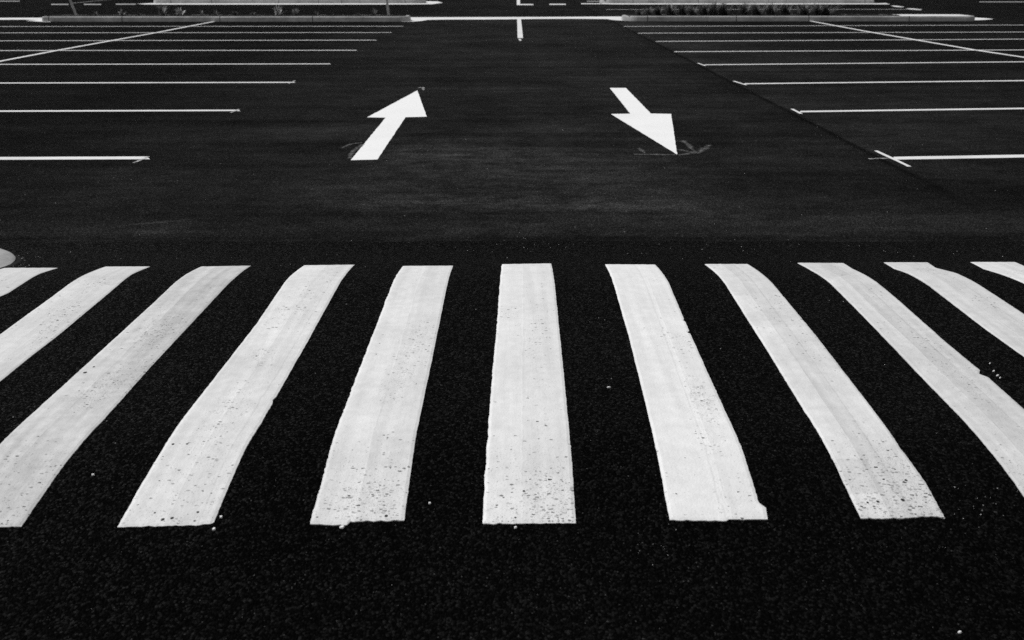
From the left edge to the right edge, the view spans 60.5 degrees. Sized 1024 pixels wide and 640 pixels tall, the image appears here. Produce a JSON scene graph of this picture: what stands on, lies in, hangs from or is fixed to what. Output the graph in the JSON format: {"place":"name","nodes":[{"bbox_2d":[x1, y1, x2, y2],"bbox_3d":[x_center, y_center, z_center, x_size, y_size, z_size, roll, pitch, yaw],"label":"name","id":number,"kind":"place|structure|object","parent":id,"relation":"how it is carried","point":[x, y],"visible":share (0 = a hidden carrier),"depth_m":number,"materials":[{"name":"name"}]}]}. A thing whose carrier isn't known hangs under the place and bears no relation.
{"place":"outdoors","nodes":[
{"label":"outdoors","id":0,"kind":"place"},
{"bbox_2d":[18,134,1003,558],"bbox_3d":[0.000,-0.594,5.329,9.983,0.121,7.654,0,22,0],"label":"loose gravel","id":1,"kind":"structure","parent":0,"point":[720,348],"depth_m":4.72,"materials":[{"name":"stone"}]},
{"bbox_2d":[0,0,1023,241],"bbox_3d":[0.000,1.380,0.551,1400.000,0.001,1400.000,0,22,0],"label":"parking lot ground","id":2,"kind":"structure","parent":0,"point":[487,148],"depth_m":8.87,"materials":[{"name":"black asphalt"}]},
{"bbox_2d":[0,156,148,159],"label":"parking line","id":3,"kind":"object","parent":2,"relation":"on","point":[79,158],"visible":1,"depth_m":7.40,"materials":[{"name":"paint"}]},
{"bbox_2d":[0,64,183,64],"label":"parking line","id":4,"kind":"object","parent":2,"relation":"on","point":[91,64],"visible":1,"depth_m":14.71,"materials":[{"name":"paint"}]},
{"bbox_2d":[0,22,210,61],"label":"parking line","id":5,"kind":"object","parent":2,"relation":"on","point":[96,43],"visible":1,"depth_m":18.57,"materials":[{"name":"paint"}]},
{"bbox_2d":[0,110,239,111],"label":"parking line","id":6,"kind":"object","parent":2,"relation":"on","point":[101,110],"visible":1,"depth_m":9.91,"materials":[{"name":"paint"}]},
{"bbox_2d":[0,26,264,26],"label":"parking line","id":7,"kind":"object","parent":2,"relation":"on","point":[131,26],"visible":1,"depth_m":24.48,"materials":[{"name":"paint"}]},
{"bbox_2d":[0,82,294,83],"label":"parking line","id":8,"kind":"object","parent":2,"relation":"on","point":[138,82],"visible":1,"depth_m":12.37,"materials":[{"name":"paint"}]},
{"bbox_2d":[30,40,299,40],"bbox_3d":[-8.992,-6.257,19.651,11.920,0.003,0.122,-1,22,-1],"label":"parking line","id":9,"kind":"object","parent":2,"relation":"on","point":[165,40],"visible":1,"depth_m":19.66,"materials":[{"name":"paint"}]},
{"bbox_2d":[0,50,356,50],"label":"parking line","id":10,"kind":"object","parent":2,"relation":"on","point":[180,50],"visible":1,"depth_m":17.24,"materials":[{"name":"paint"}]},
{"bbox_2d":[42,15,410,21],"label":"kerb island","id":11,"kind":"structure","parent":2,"relation":"on","point":[226,18],"depth_m":26.74,"materials":[{"name":"concrete"}]},
{"bbox_2d":[69,0,76,14],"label":"timber post","id":12,"kind":"object","parent":11,"relation":"on","point":[73,8],"visible":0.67,"depth_m":27.05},
{"bbox_2d":[157,5,167,15],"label":"dry sprig","id":13,"kind":"object","parent":11,"relation":"on","point":[161,9],"visible":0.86,"depth_m":27.02,"materials":[{"name":"grey plant"}]},
{"bbox_2d":[175,7,184,14],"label":"dry sprig","id":14,"kind":"object","parent":11,"relation":"on","point":[178,12],"visible":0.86,"depth_m":27.16,"materials":[{"name":"grey plant"}]},
{"bbox_2d":[273,6,282,14],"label":"dry sprig","id":15,"kind":"object","parent":11,"relation":"on","point":[277,10],"visible":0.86,"depth_m":27.15,"materials":[{"name":"grey plant"}]},
{"bbox_2d":[292,8,297,15],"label":"dry sprig","id":16,"kind":"object","parent":11,"relation":"on","point":[294,12],"visible":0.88,"depth_m":27.05,"materials":[{"name":"grey plant"}]},
{"bbox_2d":[386,0,389,14],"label":"timber post","id":17,"kind":"object","parent":11,"relation":"on","point":[387,6],"visible":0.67,"depth_m":27.04,"materials":[{"name":"grey wood"}]},
{"bbox_2d":[137,32,391,32],"bbox_3d":[-8.982,-7.236,22.099,11.938,0.003,0.122,0,22,-1],"label":"parking line","id":18,"kind":"object","parent":2,"relation":"on","point":[266,32],"visible":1,"depth_m":22.15,"materials":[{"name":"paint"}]},
{"bbox_2d":[154,0,425,2],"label":"kerb island","id":19,"kind":"structure","parent":2,"relation":"on","point":[288,1],"depth_m":41.05,"materials":[{"name":"concrete"}]},
{"bbox_2d":[142,1,441,4],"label":"gutter apron","id":20,"kind":"object","parent":2,"relation":"on","point":[432,2],"visible":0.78,"depth_m":40.89,"materials":[{"name":"concrete"}]},
{"bbox_2d":[0,16,622,21],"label":"drain strip","id":21,"kind":"object","parent":2,"relation":"on","point":[413,19],"visible":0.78,"depth_m":28.43,"materials":[{"name":"concrete"}]},
{"bbox_2d":[351,91,426,159],"bbox_3d":[-1.243,-2.180,9.450,0.641,0.003,4.544,0,22,0],"label":"lane arrow","id":22,"kind":"object","parent":2,"relation":"on","point":[395,114],"visible":1,"depth_m":9.20,"materials":[{"name":"paint"}]},
{"bbox_2d":[0,240,1023,639],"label":"road","id":23,"kind":"structure","parent":2,"relation":"on","point":[814,556],"depth_m":2.56,"materials":[{"name":"black asphalt"}]},
{"bbox_2d":[0,249,20,268],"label":"concrete patch","id":24,"kind":"object","parent":23,"relation":"on","point":[8,259],"visible":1,"depth_m":4.61,"materials":[{"name":"white concrete"}]},
{"bbox_2d":[0,268,56,296],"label":"crosswalk stripe","id":25,"kind":"object","parent":23,"relation":"on","point":[11,279],"visible":1,"depth_m":4.21,"materials":[{"name":"paint"}]},
{"bbox_2d":[0,266,149,380],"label":"crosswalk stripe","id":26,"kind":"object","parent":23,"relation":"on","point":[30,334],"visible":1,"depth_m":3.73,"materials":[{"name":"paint"}]},
{"bbox_2d":[0,266,249,527],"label":"crosswalk stripe","id":27,"kind":"object","parent":23,"relation":"on","point":[41,444],"visible":1,"depth_m":3.04,"materials":[{"name":"paint"}]},
{"bbox_2d":[118,265,353,526],"bbox_3d":[-0.949,0.126,3.460,0.285,0.074,2.252,0,22,0],"label":"crosswalk stripe","id":28,"kind":"object","parent":23,"relation":"on","point":[188,478],"visible":1,"depth_m":2.92,"materials":[{"name":"paint"}]},
{"bbox_2d":[310,266,452,525],"bbox_3d":[-0.433,0.129,3.450,0.267,0.073,2.215,0,22,0],"label":"crosswalk stripe","id":29,"kind":"object","parent":23,"relation":"on","point":[366,474],"visible":1,"depth_m":2.92,"materials":[{"name":"paint"}]},
{"bbox_2d":[482,263,575,524],"bbox_3d":[0.060,0.116,3.484,0.286,0.072,2.281,0,22,0],"label":"crosswalk stripe","id":30,"kind":"object","parent":23,"relation":"on","point":[528,477],"visible":1,"depth_m":2.92,"materials":[{"name":"paint"}]},
{"bbox_2d":[605,264,767,521],"bbox_3d":[0.589,0.117,3.476,0.297,0.070,2.241,0,22,0],"label":"crosswalk stripe","id":31,"kind":"object","parent":23,"relation":"on","point":[705,474],"visible":1,"depth_m":2.92,"materials":[{"name":"paint"}]},
{"bbox_2d":[705,264,944,519],"bbox_3d":[1.100,0.113,3.485,0.249,0.069,2.243,0,22,0],"label":"crosswalk stripe","id":32,"kind":"object","parent":23,"relation":"on","point":[880,476],"visible":1,"depth_m":2.94,"materials":[{"name":"paint"}]},
{"bbox_2d":[798,263,1023,495],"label":"crosswalk stripe","id":33,"kind":"object","parent":23,"relation":"on","point":[989,411],"visible":1,"depth_m":3.24,"materials":[{"name":"paint"}]},
{"bbox_2d":[884,262,1023,356],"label":"crosswalk stripe","id":34,"kind":"object","parent":23,"relation":"on","point":[996,316],"visible":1,"depth_m":3.88,"materials":[{"name":"paint"}]},
{"bbox_2d":[971,262,1023,283],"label":"crosswalk stripe","id":35,"kind":"object","parent":23,"relation":"on","point":[1014,270],"visible":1,"depth_m":4.39,"materials":[{"name":"paint"}]},
{"bbox_2d":[517,19,522,37],"bbox_3d":[0.209,-8.083,24.218,0.126,0.003,8.255,0,22,0],"label":"line","id":36,"kind":"object","parent":2,"relation":"on","point":[519,29],"visible":1,"depth_m":23.45,"materials":[{"name":"paint"}]},
{"bbox_2d":[610,88,676,153],"bbox_3d":[1.425,-2.276,9.690,0.661,0.003,4.558,0,22,0],"label":"lane arrow","id":37,"kind":"object","parent":2,"relation":"on","point":[657,128],"visible":1,"depth_m":9.26,"materials":[{"name":"paint"}]},
{"bbox_2d":[606,9,707,9],"bbox_3d":[10.049,-12.375,34.957,12.620,0.003,0.115,0,22,-1],"label":"parking line","id":38,"kind":"object","parent":2,"relation":"on","point":[641,9],"visible":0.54,"depth_m":34.84,"materials":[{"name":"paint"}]},
{"bbox_2d":[599,0,873,2],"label":"kerb island","id":39,"kind":"structure","parent":2,"relation":"on","point":[734,1],"depth_m":41.05,"materials":[{"name":"concrete"}]},
{"bbox_2d":[601,3,875,3],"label":"gutter apron","id":40,"kind":"object","parent":2,"relation":"on","point":[738,3],"visible":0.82,"depth_m":40.89,"materials":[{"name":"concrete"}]},
{"bbox_2d":[623,25,927,26],"bbox_3d":[9.079,-8.337,24.855,11.963,0.003,0.104,-1,22,-3],"label":"parking line","id":41,"kind":"object","parent":2,"relation":"on","point":[837,25],"visible":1,"depth_m":24.91,"materials":[{"name":"paint"}]},
{"bbox_2d":[621,14,974,20],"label":"kerb island","id":42,"kind":"structure","parent":2,"relation":"on","point":[834,17],"depth_m":26.96,"materials":[{"name":"concrete"}]},
{"bbox_2d":[644,6,653,14],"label":"grass tussock","id":43,"kind":"object","parent":42,"relation":"on","point":[649,11],"depth_m":27.38,"materials":[{"name":"grey plant"}]},
{"bbox_2d":[654,4,661,14],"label":"grass tussock","id":44,"kind":"object","parent":42,"relation":"on","point":[657,11],"depth_m":27.40,"materials":[{"name":"grey plant"}]},
{"bbox_2d":[662,3,677,14],"bbox_3d":[4.936,-9.684,27.321,0.719,0.446,0.524,0,22,0],"label":"grass tussock","id":45,"kind":"object","parent":42,"relation":"in","point":[669,10],"depth_m":27.28,"materials":[{"name":"grey plant"}]},
{"bbox_2d":[676,3,688,14],"bbox_3d":[5.408,-9.760,27.528,0.594,0.433,0.427,0,22,0],"label":"grass tussock","id":46,"kind":"object","parent":42,"relation":"on","point":[682,10],"depth_m":27.48,"materials":[{"name":"black plant"}]},
{"bbox_2d":[684,6,697,14],"bbox_3d":[5.624,-9.652,27.352,0.624,0.363,0.483,0,22,0],"label":"grass tussock","id":47,"kind":"object","parent":42,"relation":"on","point":[690,11],"depth_m":27.33,"materials":[{"name":"grey plant"}]},
{"bbox_2d":[696,3,709,14],"bbox_3d":[6.045,-9.695,27.335,0.672,0.456,0.504,-15,26,-33],"label":"grass tussock","id":48,"kind":"object","parent":42,"relation":"on","point":[704,11],"depth_m":27.29,"materials":[{"name":"black plant"}]},
{"bbox_2d":[708,1,722,14],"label":"grass tussock","id":49,"kind":"object","parent":42,"relation":"on","point":[713,9],"depth_m":27.32,"materials":[{"name":"black plant"}]},
{"bbox_2d":[718,0,734,14],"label":"grass tussock","id":50,"kind":"object","parent":42,"relation":"on","point":[723,10],"depth_m":27.36,"materials":[{"name":"black plant"}]},
{"bbox_2d":[737,0,753,14],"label":"grass tussock","id":51,"kind":"object","parent":42,"relation":"on","point":[744,9],"depth_m":27.47,"materials":[{"name":"black plant"}]},
{"bbox_2d":[749,3,767,14],"bbox_3d":[7.629,-9.707,27.365,0.722,0.456,0.574,-13,25,-30],"label":"grass tussock","id":52,"kind":"object","parent":42,"relation":"on","point":[755,10],"depth_m":27.31,"materials":[{"name":"black plant"}]},
{"bbox_2d":[762,1,784,14],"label":"grass tussock","id":53,"kind":"object","parent":42,"relation":"on","point":[771,10],"depth_m":27.45,"materials":[{"name":"black plant"}]},
{"bbox_2d":[778,4,792,14],"bbox_3d":[8.626,-9.761,27.533,0.678,0.431,0.524,0,22,0],"label":"grass tussock","id":54,"kind":"object","parent":42,"relation":"on","point":[783,10],"depth_m":27.48,"materials":[{"name":"grey plant"}]},
{"bbox_2d":[794,3,811,14],"bbox_3d":[9.144,-9.766,27.527,0.673,0.445,0.762,15,26,33],"label":"grass tussock","id":55,"kind":"object","parent":42,"relation":"on","point":[802,11],"depth_m":27.45,"materials":[{"name":"black plant"}]},
{"bbox_2d":[808,3,822,14],"bbox_3d":[9.526,-9.694,27.327,0.685,0.460,0.520,0,22,0],"label":"grass tussock","id":56,"kind":"object","parent":42,"relation":"on","point":[817,9],"depth_m":27.27,"materials":[{"name":"grey plant"}]},
{"bbox_2d":[817,1,837,14],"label":"grass tussock","id":57,"kind":"object","parent":42,"relation":"on","point":[825,11],"depth_m":27.25,"materials":[{"name":"black plant"}]},
{"bbox_2d":[675,50,968,51],"bbox_3d":[9.088,-5.327,17.324,11.945,0.003,0.104,-1,22,-3],"label":"parking line","id":58,"kind":"object","parent":2,"relation":"on","point":[850,50],"visible":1,"depth_m":17.24,"materials":[{"name":"paint"}]},
{"bbox_2d":[655,39,1000,41],"bbox_3d":[9.107,-6.346,19.873,11.925,0.003,0.104,-2,22,-4],"label":"parking line","id":59,"kind":"object","parent":2,"relation":"on","point":[840,40],"visible":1,"depth_m":19.67,"materials":[{"name":"paint"}]},
{"bbox_2d":[798,32,928,32],"bbox_3d":[9.088,-7.267,22.177,11.934,0.003,0.105,-1,22,-2],"label":"parking line","id":60,"kind":"object","parent":2,"relation":"on","point":[863,32],"visible":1,"depth_m":22.15,"materials":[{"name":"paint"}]},
{"bbox_2d":[705,61,1023,64],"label":"parking line","id":61,"kind":"object","parent":2,"relation":"on","point":[855,63],"visible":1,"depth_m":14.86,"materials":[{"name":"paint"}]},
{"bbox_2d":[745,80,1023,83],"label":"parking line","id":62,"kind":"object","parent":2,"relation":"on","point":[885,82],"visible":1,"depth_m":12.37,"materials":[{"name":"paint"}]},
{"bbox_2d":[876,151,911,166],"bbox_3d":[3.205,-1.363,7.397,0.034,0.003,0.671,-1,22,-1],"label":"setting out tick","id":63,"kind":"object","parent":2,"relation":"on","point":[890,157],"visible":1,"depth_m":7.38,"materials":[{"name":"paint"}]},
{"bbox_2d":[800,108,1023,111],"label":"parking line","id":64,"kind":"object","parent":2,"relation":"on","point":[913,110],"visible":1,"depth_m":9.93,"materials":[{"name":"paint"}]},
{"bbox_2d":[811,21,1023,57],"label":"parking line","id":65,"kind":"object","parent":2,"relation":"on","point":[923,41],"visible":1,"depth_m":19.34,"materials":[{"name":"paint"}]},
{"bbox_2d":[894,155,1023,159],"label":"parking line","id":66,"kind":"object","parent":2,"relation":"on","point":[957,157],"visible":1,"depth_m":7.44,"materials":[{"name":"paint"}]},
{"bbox_2d":[975,17,989,19],"bbox_3d":[15.001,-9.657,28.154,0.832,0.003,2.154,10,24,24],"label":"gutter tip","id":67,"kind":"object","parent":2,"relation":"on","point":[982,18],"visible":0.5,"depth_m":28.16,"materials":[{"name":"paint"}]}
]}

